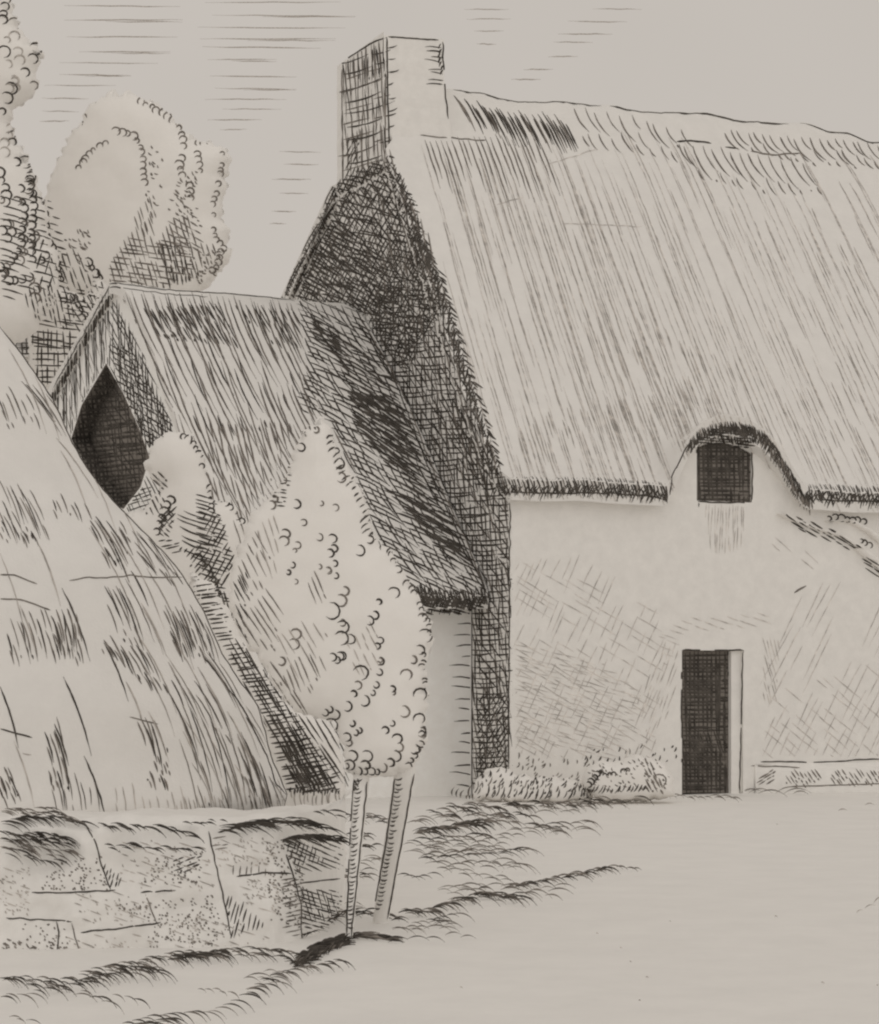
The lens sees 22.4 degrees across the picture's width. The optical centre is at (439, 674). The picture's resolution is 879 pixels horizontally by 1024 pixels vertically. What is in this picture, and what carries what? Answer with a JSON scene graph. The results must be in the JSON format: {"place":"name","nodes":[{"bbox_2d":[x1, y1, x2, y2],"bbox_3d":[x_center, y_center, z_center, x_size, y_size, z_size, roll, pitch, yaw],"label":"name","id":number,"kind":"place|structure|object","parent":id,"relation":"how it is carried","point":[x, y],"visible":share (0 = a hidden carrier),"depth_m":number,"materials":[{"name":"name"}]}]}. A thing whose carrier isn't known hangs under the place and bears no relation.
{"place":"outdoors","nodes":[
{"label":"outdoors","id":0,"kind":"place"},
{"bbox_2d":[28,279,107,390],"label":"dark bush","id":1,"kind":"object","parent":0,"point":[51,341],"visible":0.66,"depth_m":44.68,"materials":[{"name":"beige plant"}]},
{"bbox_2d":[40,1,641,223],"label":"cloud","id":2,"kind":"structure","parent":0,"point":[248,39],"depth_m":259.98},
{"bbox_2d":[0,791,878,1023],"bbox_3d":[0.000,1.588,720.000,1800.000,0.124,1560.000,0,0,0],"label":"ground","id":3,"kind":"structure","parent":0,"point":[691,924],"depth_m":12.77,"materials":[{"name":"beige soil"}]},
{"bbox_2d":[15,338,28,361],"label":"tree","id":4,"kind":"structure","parent":3,"relation":"on","point":[23,347],"depth_m":47.00,"materials":[{"name":"grey plant"}]},
{"bbox_2d":[0,0,59,343],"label":"tall tree","id":5,"kind":"object","parent":3,"relation":"on","point":[29,271],"visible":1,"depth_m":42.53,"materials":[{"name":"beige plant"}]},
{"bbox_2d":[41,89,232,296],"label":"round tree","id":6,"kind":"object","parent":3,"relation":"on","point":[137,186],"visible":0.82,"depth_m":45.42,"materials":[{"name":"beige plant"}]},
{"bbox_2d":[0,327,287,811],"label":"thatched rick","id":7,"kind":"object","parent":3,"relation":"on","point":[122,687],"visible":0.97,"depth_m":14.35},
{"bbox_2d":[0,788,353,948],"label":"stone bank","id":8,"kind":"structure","parent":3,"relation":"on","point":[169,878],"depth_m":12.57,"materials":[{"name":"beige stone"}]},
{"bbox_2d":[127,431,247,619],"bbox_3d":[-2.076,-0.205,18.188,1.050,3.571,0.401,0,0,0],"label":"leafy shrub","id":9,"kind":"object","parent":3,"relation":"on","point":[185,522],"visible":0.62,"depth_m":18.02,"materials":[{"name":"beige plant"}]},
{"bbox_2d":[189,572,346,878],"bbox_3d":[-1.305,0.432,16.589,1.237,2.399,0.403,0,0,0],"label":"dark hedge","id":10,"kind":"object","parent":3,"relation":"on","point":[307,756],"visible":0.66,"depth_m":16.42,"materials":[{"name":"beige plant"}]},
{"bbox_2d":[48,282,489,797],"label":"cottage","id":11,"kind":"structure","parent":3,"relation":"on","point":[244,391],"depth_m":30.52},
{"bbox_2d":[229,416,434,939],"bbox_3d":[-0.509,0.039,13.011,1.260,3.074,0.891,0,0,-44],"label":"pale tree","id":12,"kind":"object","parent":3,"relation":"on","point":[331,617],"visible":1,"depth_m":12.74,"materials":[{"name":"beige plant"}]},
{"bbox_2d":[1,784,878,1023],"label":"grass","id":13,"kind":"structure","parent":3,"relation":"on","point":[316,951],"depth_m":14.29,"materials":[{"name":"grey plant"}]},
{"bbox_2d":[473,767,592,801],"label":"weeds","id":14,"kind":"object","parent":3,"relation":"on","point":[497,784],"visible":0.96,"depth_m":27.75,"materials":[{"name":"beige plant"}]},
{"bbox_2d":[280,32,878,796],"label":"thatched cottage","id":15,"kind":"structure","parent":3,"relation":"on","point":[632,356],"depth_m":30.69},
{"bbox_2d":[682,650,741,794],"bbox_3d":[3.601,0.655,29.748,0.991,1.991,0.141,0,0,-24],"label":"door","id":16,"kind":"structure","parent":15,"relation":"in","point":[711,681],"depth_m":29.78,"materials":[{"name":"black wood"}]},
{"bbox_2d":[697,442,750,502],"bbox_3d":[3.790,-2.775,29.766,0.895,0.977,0.065,0,0,-24],"label":"window","id":17,"kind":"structure","parent":15,"relation":"in","point":[723,470],"depth_m":29.74,"materials":[{"name":"black glass"}]},
{"bbox_2d":[777,514,878,569],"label":"climbing plant","id":18,"kind":"object","parent":15,"relation":"attached to","point":[867,555],"visible":1,"depth_m":30.52,"materials":[{"name":"beige plant"}]},
{"bbox_2d":[582,754,674,802],"bbox_3d":[2.355,1.305,27.681,1.159,0.621,0.591,0,0,0],"label":"bush","id":19,"kind":"object","parent":3,"relation":"on","point":[630,778],"visible":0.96,"depth_m":27.42,"materials":[{"name":"beige plant"}]},
{"bbox_2d":[755,761,878,792],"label":"flower bed","id":20,"kind":"object","parent":3,"relation":"on","point":[830,777],"visible":0.98,"depth_m":30.11,"materials":[{"name":"beige plant"}]},
{"bbox_2d":[10,0,878,297],"label":"sky","id":21,"kind":"structure","parent":0,"point":[815,62],"materials":[{"name":"beige"}]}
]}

